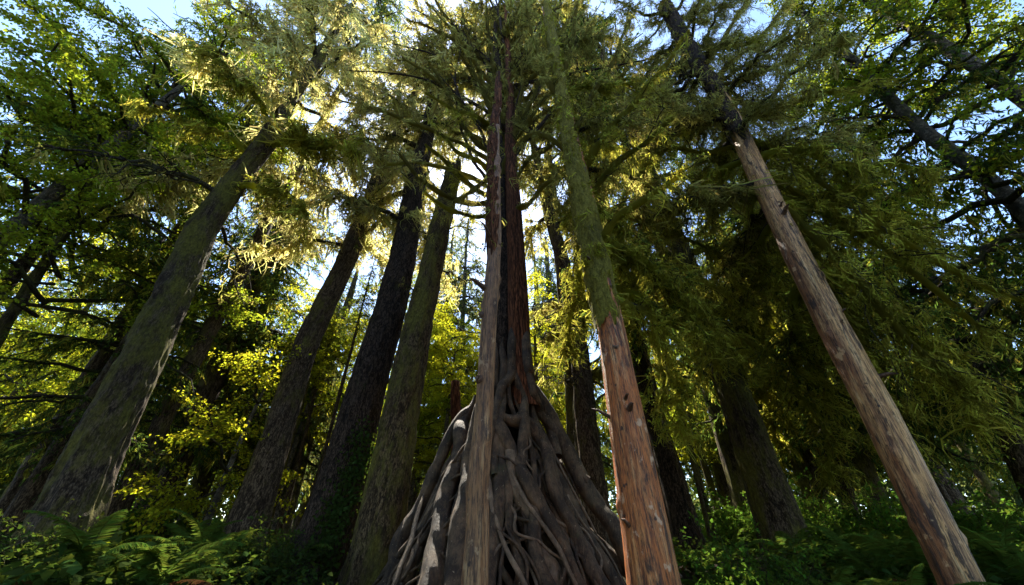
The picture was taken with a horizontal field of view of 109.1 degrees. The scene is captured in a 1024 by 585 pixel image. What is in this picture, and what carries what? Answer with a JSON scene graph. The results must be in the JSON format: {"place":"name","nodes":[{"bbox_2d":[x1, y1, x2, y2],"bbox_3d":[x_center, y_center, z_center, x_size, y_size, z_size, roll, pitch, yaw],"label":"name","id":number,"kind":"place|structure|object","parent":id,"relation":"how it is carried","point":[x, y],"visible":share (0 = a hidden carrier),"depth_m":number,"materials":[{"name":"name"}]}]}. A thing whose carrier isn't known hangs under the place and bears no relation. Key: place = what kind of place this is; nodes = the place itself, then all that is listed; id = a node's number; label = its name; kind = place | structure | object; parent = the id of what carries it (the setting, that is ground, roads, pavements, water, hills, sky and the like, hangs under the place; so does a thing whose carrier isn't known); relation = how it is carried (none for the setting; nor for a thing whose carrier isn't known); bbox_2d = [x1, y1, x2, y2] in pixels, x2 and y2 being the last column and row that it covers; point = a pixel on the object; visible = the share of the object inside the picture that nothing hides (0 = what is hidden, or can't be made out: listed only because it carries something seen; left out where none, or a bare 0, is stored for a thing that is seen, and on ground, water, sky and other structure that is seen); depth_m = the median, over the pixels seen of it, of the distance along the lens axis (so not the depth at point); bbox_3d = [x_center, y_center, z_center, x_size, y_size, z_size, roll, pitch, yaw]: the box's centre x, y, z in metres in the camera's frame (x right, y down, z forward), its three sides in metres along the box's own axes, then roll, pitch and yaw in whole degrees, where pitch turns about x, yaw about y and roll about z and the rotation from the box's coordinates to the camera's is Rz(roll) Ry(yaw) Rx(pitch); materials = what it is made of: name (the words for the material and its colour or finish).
{"place":"outdoors","nodes":[
{"label":"outdoors","id":0,"kind":"place"},
{"bbox_2d":[370,404,445,509],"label":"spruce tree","id":1,"kind":"object","parent":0,"point":[417,487],"visible":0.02,"depth_m":27.94,"materials":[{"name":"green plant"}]},
{"bbox_2d":[0,0,1023,516],"label":"sky","id":2,"kind":"structure","parent":0,"point":[164,9],"materials":[{"name":"white"}]},
{"bbox_2d":[114,538,1001,584],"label":"ground","id":3,"kind":"structure","parent":0,"point":[691,574],"depth_m":5.58,"materials":[{"name":"soil"}]},
{"bbox_2d":[0,326,78,485],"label":"maple tree","id":4,"kind":"object","parent":3,"relation":"on","point":[7,431],"visible":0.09,"depth_m":19.59,"materials":[{"name":"green plant"}]},
{"bbox_2d":[0,499,121,570],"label":"shrub","id":5,"kind":"object","parent":3,"relation":"on","point":[17,554],"visible":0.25,"depth_m":4.38,"materials":[{"name":"green plant"}]},
{"bbox_2d":[0,235,121,484],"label":"spruce tree","id":6,"kind":"object","parent":3,"relation":"on","point":[60,291],"visible":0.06,"depth_m":23.39,"materials":[{"name":"green plant"}]},
{"bbox_2d":[0,225,157,426],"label":"maple tree","id":7,"kind":"object","parent":3,"relation":"on","point":[6,377],"visible":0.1,"depth_m":15.63,"materials":[{"name":"green plant"}]},
{"bbox_2d":[0,237,162,499],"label":"maple tree","id":8,"kind":"object","parent":3,"relation":"on","point":[4,389],"visible":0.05,"depth_m":18.87,"materials":[{"name":"green plant"}]},
{"bbox_2d":[0,509,192,584],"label":"sword fern","id":9,"kind":"object","parent":3,"relation":"on","point":[75,536],"visible":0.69,"depth_m":2.87,"materials":[{"name":"plant"}]},
{"bbox_2d":[0,258,214,408],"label":"maple tree","id":10,"kind":"object","parent":3,"relation":"on","point":[72,375],"visible":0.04,"depth_m":13.46,"materials":[{"name":"green plant"}]},
{"bbox_2d":[0,0,246,336],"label":"spruce tree","id":11,"kind":"object","parent":3,"relation":"on","point":[143,223],"visible":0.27,"depth_m":10.43,"materials":[{"name":"green plant"}]},
{"bbox_2d":[0,193,249,544],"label":"spruce tree","id":12,"kind":"object","parent":3,"relation":"on","point":[27,495],"visible":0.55,"depth_m":8.32,"materials":[{"name":"green plant"}]},
{"bbox_2d":[0,40,282,358],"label":"maple tree","id":13,"kind":"object","parent":3,"relation":"on","point":[31,282],"visible":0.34,"depth_m":9.25,"materials":[{"name":"green plant"}]},
{"bbox_2d":[14,209,271,526],"bbox_3d":[-12.421,1.476,15.835,6.070,16.573,7.062,25,-42,-32],"label":"hemlock tree","id":14,"kind":"object","parent":3,"relation":"on","point":[156,469],"visible":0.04,"depth_m":13.88,"materials":[{"name":"green plant"}]},
{"bbox_2d":[55,540,243,584],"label":"sword fern","id":15,"kind":"object","parent":3,"relation":"on","point":[144,557],"visible":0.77,"depth_m":3.07,"materials":[{"name":"plant"}]},
{"bbox_2d":[112,473,203,547],"bbox_3d":[-9.607,5.930,9.552,3.311,2.338,2.519,-26,-42,32],"label":"shrub","id":16,"kind":"object","parent":3,"relation":"on","point":[134,510],"visible":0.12,"depth_m":9.34,"materials":[{"name":"green plant"}]},
{"bbox_2d":[0,26,319,517],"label":"spruce tree","id":17,"kind":"object","parent":3,"relation":"on","point":[97,360],"visible":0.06,"depth_m":12.25,"materials":[{"name":"green plant"}]},
{"bbox_2d":[0,0,331,305],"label":"maple tree","id":18,"kind":"object","parent":3,"relation":"on","point":[65,54],"visible":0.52,"depth_m":9.47,"materials":[{"name":"green plant"}]},
{"bbox_2d":[28,156,321,548],"bbox_3d":[-9.633,0.151,13.993,6.785,16.719,6.312,0,-35,0],"label":"spruce tree","id":19,"kind":"object","parent":3,"relation":"on","point":[209,391],"visible":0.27,"depth_m":12.06,"materials":[{"name":"green plant"}]},
{"bbox_2d":[125,519,242,561],"bbox_3d":[-5.463,4.236,5.989,1.474,0.928,1.690,-3,-35,5],"label":"sword fern","id":20,"kind":"object","parent":3,"relation":"on","point":[182,530],"visible":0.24,"depth_m":6.25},
{"bbox_2d":[1,0,401,579],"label":"spruce tree","id":21,"kind":"object","parent":3,"relation":"on","point":[83,474],"visible":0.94,"depth_m":9.11,"materials":[{"name":"green plant"}]},
{"bbox_2d":[136,508,272,584],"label":"sword fern","id":22,"kind":"object","parent":3,"relation":"on","point":[200,536],"visible":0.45,"depth_m":4.17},
{"bbox_2d":[106,344,310,544],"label":"vine maple","id":23,"kind":"object","parent":3,"relation":"on","point":[228,425],"visible":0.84,"depth_m":7.70,"materials":[{"name":"green plant"}]},
{"bbox_2d":[79,165,340,546],"bbox_3d":[-10.095,0.067,15.593,7.844,18.611,6.806,0,-35,0],"label":"hemlock tree","id":24,"kind":"object","parent":3,"relation":"on","point":[201,481],"visible":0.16,"depth_m":13.17,"materials":[{"name":"green plant"}]},
{"bbox_2d":[179,517,273,550],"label":"sword fern","id":25,"kind":"object","parent":3,"relation":"on","point":[220,533],"visible":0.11,"depth_m":6.39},
{"bbox_2d":[166,529,294,582],"bbox_3d":[-4.040,3.833,5.243,1.664,0.741,1.606,25,-42,-31],"label":"sword fern","id":26,"kind":"object","parent":3,"relation":"on","point":[233,547],"visible":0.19,"depth_m":5.33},
{"bbox_2d":[105,0,417,554],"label":"spruce tree","id":27,"kind":"object","parent":3,"relation":"on","point":[196,355],"visible":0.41,"depth_m":10.19,"materials":[{"name":"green plant"}]},
{"bbox_2d":[193,265,355,511],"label":"spruce tree","id":28,"kind":"object","parent":3,"relation":"on","point":[316,443],"visible":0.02,"depth_m":15.86,"materials":[{"name":"green plant"}]},
{"bbox_2d":[219,510,332,584],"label":"shrub","id":29,"kind":"object","parent":3,"relation":"on","point":[277,543],"visible":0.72,"depth_m":4.93,"materials":[{"name":"green plant"}]},
{"bbox_2d":[201,284,381,507],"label":"vine maple","id":30,"kind":"object","parent":3,"relation":"on","point":[317,372],"visible":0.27,"depth_m":12.27,"materials":[{"name":"green plant"}]},
{"bbox_2d":[219,270,365,540],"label":"spruce tree","id":31,"kind":"object","parent":3,"relation":"on","point":[304,462],"visible":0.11,"depth_m":13.90,"materials":[{"name":"green plant"}]},
{"bbox_2d":[258,534,332,562],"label":"sword fern","id":32,"kind":"object","parent":3,"relation":"on","point":[319,545],"visible":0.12,"depth_m":5.65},
{"bbox_2d":[227,304,370,539],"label":"spruce tree","id":33,"kind":"object","parent":3,"relation":"on","point":[298,517],"visible":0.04,"depth_m":21.30,"materials":[{"name":"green plant"}]},
{"bbox_2d":[267,301,340,540],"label":"hemlock tree","id":34,"kind":"object","parent":3,"relation":"on","point":[298,420],"visible":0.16,"depth_m":11.41,"materials":[{"name":"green plant"}]},
{"bbox_2d":[274,304,343,538],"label":"hemlock tree","id":35,"kind":"object","parent":3,"relation":"on","point":[288,494],"visible":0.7,"depth_m":11.42,"materials":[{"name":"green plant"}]},
{"bbox_2d":[305,261,378,509],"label":"hemlock tree","id":36,"kind":"object","parent":3,"relation":"on","point":[359,315],"visible":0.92,"depth_m":11.94,"materials":[{"name":"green plant"}]},
{"bbox_2d":[223,29,464,546],"bbox_3d":[-4.443,-3.573,12.727,6.464,21.652,6.316,-15,-37,20],"label":"spruce tree","id":37,"kind":"object","parent":3,"relation":"on","point":[258,491],"visible":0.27,"depth_m":10.13,"materials":[{"name":"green plant"}]},
{"bbox_2d":[267,223,470,480],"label":"maple tree","id":38,"kind":"object","parent":3,"relation":"on","point":[444,406],"visible":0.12,"depth_m":13.81,"materials":[{"name":"green plant"}]},
{"bbox_2d":[288,0,525,581],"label":"spruce tree","id":39,"kind":"object","parent":3,"relation":"on","point":[364,395],"visible":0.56,"depth_m":10.11,"materials":[{"name":"green plant"}]},
{"bbox_2d":[298,415,378,581],"bbox_3d":[-2.828,3.391,6.290,1.296,2.764,0.338,0,-35,0],"label":"climbing vine","id":40,"kind":"object","parent":39,"relation":"attached to","point":[337,511],"visible":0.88,"depth_m":6.10,"materials":[{"name":"green plant"}]},
{"bbox_2d":[335,157,484,584],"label":"spruce tree","id":41,"kind":"object","parent":3,"relation":"on","point":[382,514],"visible":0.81,"depth_m":6.58,"materials":[{"name":"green plant"}]},
{"bbox_2d":[373,343,466,514],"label":"vine maple","id":42,"kind":"object","parent":3,"relation":"on","point":[431,453],"visible":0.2,"depth_m":14.83,"materials":[{"name":"green plant"}]},
{"bbox_2d":[372,225,476,475],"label":"spruce tree","id":43,"kind":"object","parent":3,"relation":"on","point":[449,259],"visible":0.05,"depth_m":31.28,"materials":[{"name":"green plant"}]},
{"bbox_2d":[374,299,480,482],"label":"vine maple","id":44,"kind":"object","parent":3,"relation":"on","point":[436,367],"visible":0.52,"depth_m":13.63,"materials":[{"name":"green plant"}]},
{"bbox_2d":[370,213,485,485],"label":"spruce tree","id":45,"kind":"object","parent":3,"relation":"on","point":[472,309],"visible":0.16,"depth_m":24.63,"materials":[{"name":"green plant"}]},
{"bbox_2d":[417,302,481,438],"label":"vine maple","id":46,"kind":"object","parent":3,"relation":"on","point":[469,339],"visible":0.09,"depth_m":18.33,"materials":[{"name":"green plant"}]},
{"bbox_2d":[450,380,460,451],"bbox_3d":[-1.297,4.154,8.678,0.702,4.314,0.507,0,-35,0],"label":"snag","id":47,"kind":"object","parent":3,"relation":"on","point":[455,409],"visible":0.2,"depth_m":9.48,"materials":[{"name":"red wood"}]},
{"bbox_2d":[461,71,506,584],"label":"snag","id":48,"kind":"object","parent":3,"relation":"on","point":[475,569],"visible":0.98,"depth_m":4.35,"materials":[{"name":"beige wood"}]},
{"bbox_2d":[347,0,653,584],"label":"cedar tree","id":49,"kind":"object","parent":3,"relation":"on","point":[541,532],"visible":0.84,"depth_m":6.03,"materials":[{"name":"brown plant"}]},
{"bbox_2d":[0,528,1023,584],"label":"ground cover","id":50,"kind":"object","parent":3,"relation":"on","point":[18,566],"visible":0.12,"depth_m":3.50,"materials":[{"name":"green plant"}]},
{"bbox_2d":[0,283,1023,528],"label":"distant woods","id":51,"kind":"object","parent":3,"relation":"on","point":[966,489],"depth_m":24.24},
{"bbox_2d":[459,272,591,431],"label":"maple tree","id":52,"kind":"object","parent":3,"relation":"on","point":[535,358],"visible":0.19,"depth_m":16.15,"materials":[{"name":"green plant"}]},
{"bbox_2d":[534,0,578,493],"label":"spruce tree","id":53,"kind":"object","parent":3,"relation":"on","point":[569,391],"visible":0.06,"depth_m":9.89,"materials":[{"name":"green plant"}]},
{"bbox_2d":[525,246,606,479],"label":"spruce tree","id":54,"kind":"object","parent":3,"relation":"on","point":[532,268],"visible":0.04,"depth_m":32.27,"materials":[{"name":"green plant"}]},
{"bbox_2d":[528,238,613,474],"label":"spruce tree","id":55,"kind":"object","parent":3,"relation":"on","point":[554,290],"visible":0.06,"depth_m":26.01,"materials":[{"name":"green plant"}]},
{"bbox_2d":[528,232,615,492],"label":"spruce tree","id":56,"kind":"object","parent":3,"relation":"on","point":[546,270],"visible":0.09,"depth_m":25.81,"materials":[{"name":"green plant"}]},
{"bbox_2d":[530,335,614,486],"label":"vine maple","id":57,"kind":"object","parent":3,"relation":"on","point":[601,438],"visible":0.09,"depth_m":15.63,"materials":[{"name":"green plant"}]},
{"bbox_2d":[516,91,630,548],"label":"hemlock tree","id":58,"kind":"object","parent":3,"relation":"on","point":[588,432],"visible":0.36,"depth_m":9.09,"materials":[{"name":"green plant"}]},
{"bbox_2d":[529,140,639,506],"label":"hemlock tree","id":59,"kind":"object","parent":3,"relation":"on","point":[597,374],"visible":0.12,"depth_m":9.64,"materials":[{"name":"green plant"}]},
{"bbox_2d":[486,0,718,538],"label":"spruce tree","id":60,"kind":"object","parent":3,"relation":"on","point":[676,162],"visible":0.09,"depth_m":19.62,"materials":[{"name":"green plant"}]},
{"bbox_2d":[549,137,719,560],"bbox_3d":[3.768,-1.167,13.652,5.266,18.751,5.668,-29,-44,35],"label":"hemlock tree","id":61,"kind":"object","parent":3,"relation":"on","point":[676,503],"visible":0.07,"depth_m":9.70,"materials":[{"name":"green plant"}]},
{"bbox_2d":[524,0,750,523],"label":"spruce tree","id":62,"kind":"object","parent":3,"relation":"on","point":[732,472],"visible":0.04,"depth_m":11.87,"materials":[{"name":"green plant"}]},
{"bbox_2d":[494,0,795,584],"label":"hemlock tree","id":63,"kind":"object","parent":3,"relation":"on","point":[600,255],"visible":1,"depth_m":6.00,"materials":[{"name":"green plant"}]},
{"bbox_2d":[611,237,705,548],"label":"hemlock tree","id":64,"kind":"object","parent":3,"relation":"on","point":[683,484],"visible":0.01,"depth_m":8.16,"materials":[{"name":"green plant"}]},
{"bbox_2d":[601,342,718,503],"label":"spruce tree","id":65,"kind":"object","parent":3,"relation":"on","point":[692,482],"visible":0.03,"depth_m":25.44,"materials":[{"name":"green plant"}]},
{"bbox_2d":[627,243,718,539],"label":"hemlock tree","id":66,"kind":"object","parent":3,"relation":"on","point":[713,529],"depth_m":9.66,"materials":[{"name":"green plant"}]},
{"bbox_2d":[644,283,718,562],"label":"hemlock tree","id":67,"kind":"object","parent":3,"relation":"on","point":[701,499],"visible":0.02,"depth_m":8.77,"materials":[{"name":"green plant"}]},
{"bbox_2d":[656,379,720,469],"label":"vine maple","id":68,"kind":"object","parent":3,"relation":"on","point":[684,458],"visible":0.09,"depth_m":18.50,"materials":[{"name":"green plant"}]},
{"bbox_2d":[650,330,729,547],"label":"maple tree","id":69,"kind":"object","parent":3,"relation":"on","point":[707,475],"visible":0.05,"depth_m":16.24,"materials":[{"name":"green plant"}]},
{"bbox_2d":[674,542,740,572],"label":"sword fern","id":70,"kind":"object","parent":3,"relation":"on","point":[685,563],"visible":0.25,"depth_m":5.62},
{"bbox_2d":[674,549,759,584],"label":"sword fern","id":71,"kind":"object","parent":3,"relation":"on","point":[703,570],"visible":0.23,"depth_m":4.99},
{"bbox_2d":[555,7,879,572],"bbox_3d":[5.055,-3.593,12.451,6.497,21.441,6.274,19,-39,-26],"label":"spruce tree","id":72,"kind":"object","parent":3,"relation":"on","point":[773,505],"visible":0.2,"depth_m":7.84,"materials":[{"name":"green plant"}]},
{"bbox_2d":[648,347,788,523],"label":"spruce tree","id":73,"kind":"object","parent":3,"relation":"on","point":[721,480],"visible":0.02,"depth_m":19.80,"materials":[{"name":"green plant"}]},
{"bbox_2d":[692,483,760,557],"bbox_3d":[6.388,6.266,9.741,3.559,2.267,3.639,-21,-40,28],"label":"shrub","id":74,"kind":"object","parent":3,"relation":"on","point":[727,519],"visible":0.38,"depth_m":9.53,"materials":[{"name":"green plant"}]},
{"bbox_2d":[704,526,755,558],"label":"sword fern","id":75,"kind":"object","parent":3,"relation":"on","point":[734,536],"visible":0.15,"depth_m":8.04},
{"bbox_2d":[676,510,838,584],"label":"shrub","id":76,"kind":"object","parent":3,"relation":"on","point":[745,576],"visible":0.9,"depth_m":3.88,"materials":[{"name":"green plant"}]},
{"bbox_2d":[723,532,828,584],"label":"shrub","id":77,"kind":"object","parent":3,"relation":"on","point":[768,562],"visible":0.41,"depth_m":4.38,"materials":[{"name":"green plant"}]},
{"bbox_2d":[668,141,917,522],"bbox_3d":[9.766,-1.310,16.378,8.578,21.791,8.235,0,-35,0],"label":"spruce tree","id":78,"kind":"object","parent":3,"relation":"on","point":[807,457],"visible":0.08,"depth_m":11.77,"materials":[{"name":"green plant"}]},
{"bbox_2d":[732,527,858,569],"bbox_3d":[4.240,3.941,5.452,1.539,0.741,1.696,0,-35,0],"label":"sword fern","id":79,"kind":"object","parent":3,"relation":"on","point":[803,534],"visible":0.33,"depth_m":5.63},
{"bbox_2d":[604,0,1023,584],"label":"spruce tree","id":80,"kind":"object","parent":3,"relation":"on","point":[821,311],"visible":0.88,"depth_m":6.44,"materials":[{"name":"green plant"}]},
{"bbox_2d":[784,534,865,573],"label":"sword fern","id":81,"kind":"object","parent":3,"relation":"on","point":[816,540],"visible":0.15,"depth_m":5.26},
{"bbox_2d":[806,523,862,555],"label":"sword fern","id":82,"kind":"object","parent":3,"relation":"on","point":[838,530],"visible":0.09,"depth_m":7.18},
{"bbox_2d":[769,554,911,584],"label":"sword fern","id":83,"kind":"object","parent":3,"relation":"on","point":[844,575],"visible":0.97,"depth_m":3.50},
{"bbox_2d":[789,467,911,552],"bbox_3d":[6.612,4.867,7.704,2.174,2.018,2.858,13,-37,-18],"label":"shrub","id":84,"kind":"object","parent":3,"relation":"on","point":[823,519],"visible":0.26,"depth_m":7.49,"materials":[{"name":"green plant"}]},
{"bbox_2d":[778,522,926,584],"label":"sword fern","id":85,"kind":"object","parent":3,"relation":"on","point":[843,544],"visible":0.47,"depth_m":4.60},
{"bbox_2d":[684,140,1023,524],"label":"hemlock tree","id":86,"kind":"object","parent":3,"relation":"on","point":[863,463],"visible":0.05,"depth_m":10.00,"materials":[{"name":"green plant"}]},
{"bbox_2d":[756,293,967,533],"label":"spruce tree","id":87,"kind":"object","parent":3,"relation":"on","point":[796,483],"visible":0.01,"depth_m":14.06,"materials":[{"name":"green plant"}]},
{"bbox_2d":[715,249,1012,525],"bbox_3d":[10.034,0.936,13.989,6.850,15.281,6.194,-12,-36,17],"label":"hemlock tree","id":88,"kind":"object","parent":3,"relation":"on","point":[881,471],"visible":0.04,"depth_m":10.10,"materials":[{"name":"green plant"}]},
{"bbox_2d":[714,135,1023,513],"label":"spruce tree","id":89,"kind":"object","parent":3,"relation":"on","point":[953,493],"depth_m":11.80,"materials":[{"name":"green plant"}]},
{"bbox_2d":[832,524,910,554],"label":"sword fern","id":90,"kind":"object","parent":3,"relation":"on","point":[865,528],"visible":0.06,"depth_m":6.85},
{"bbox_2d":[819,530,929,584],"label":"sword fern","id":91,"kind":"object","parent":3,"relation":"on","point":[878,555],"visible":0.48,"depth_m":4.43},
{"bbox_2d":[755,0,1023,303],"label":"maple tree","id":92,"kind":"object","parent":3,"relation":"on","point":[899,25],"visible":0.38,"depth_m":9.54,"materials":[{"name":"green plant"}]},
{"bbox_2d":[801,477,977,537],"bbox_3d":[7.568,4.949,7.781,2.824,1.799,2.887,14,-37,-19],"label":"shrub","id":93,"kind":"object","parent":3,"relation":"on","point":[876,514],"visible":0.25,"depth_m":7.66,"materials":[{"name":"green plant"}]},
{"bbox_2d":[764,0,1023,443],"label":"hemlock tree","id":94,"kind":"object","parent":3,"relation":"on","point":[1010,198],"visible":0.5,"depth_m":8.25,"materials":[{"name":"green plant"}]},
{"bbox_2d":[837,501,975,584],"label":"sword fern","id":95,"kind":"object","parent":3,"relation":"on","point":[913,549],"visible":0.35,"depth_m":4.45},
{"bbox_2d":[798,73,1023,503],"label":"spruce tree","id":96,"kind":"object","parent":3,"relation":"on","point":[909,289],"visible":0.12,"depth_m":8.97,"materials":[{"name":"green plant"}]},
{"bbox_2d":[869,340,959,515],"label":"hemlock tree","id":97,"kind":"object","parent":3,"relation":"on","point":[943,491],"visible":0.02,"depth_m":11.62,"materials":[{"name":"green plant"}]},
{"bbox_2d":[852,351,994,499],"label":"spruce tree","id":98,"kind":"object","parent":3,"relation":"on","point":[950,461],"visible":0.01,"depth_m":19.29,"materials":[{"name":"green plant"}]},
{"bbox_2d":[872,292,1023,530],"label":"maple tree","id":99,"kind":"object","parent":3,"relation":"on","point":[986,482],"visible":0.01,"depth_m":16.46,"materials":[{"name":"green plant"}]},
{"bbox_2d":[890,515,1012,553],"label":"sword fern","id":100,"kind":"object","parent":3,"relation":"on","point":[972,548],"visible":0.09,"depth_m":5.23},
{"bbox_2d":[904,563,999,584],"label":"sword fern","id":101,"kind":"object","parent":3,"relation":"on","point":[914,574],"visible":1,"depth_m":3.00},
{"bbox_2d":[883,276,1022,494],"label":"spruce tree","id":102,"kind":"object","parent":3,"relation":"on","point":[952,472],"visible":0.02,"depth_m":18.82,"materials":[{"name":"green plant"}]},
{"bbox_2d":[883,480,1023,550],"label":"shrub","id":103,"kind":"object","parent":3,"relation":"on","point":[996,518],"visible":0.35,"depth_m":6.17,"materials":[{"name":"green plant"}]},
{"bbox_2d":[899,549,1023,581],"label":"sword fern","id":104,"kind":"object","parent":3,"relation":"on","point":[983,557],"visible":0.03,"depth_m":4.66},
{"bbox_2d":[957,507,1023,584],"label":"sword fern","id":105,"kind":"object","parent":3,"relation":"on","point":[1009,560],"visible":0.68,"depth_m":4.38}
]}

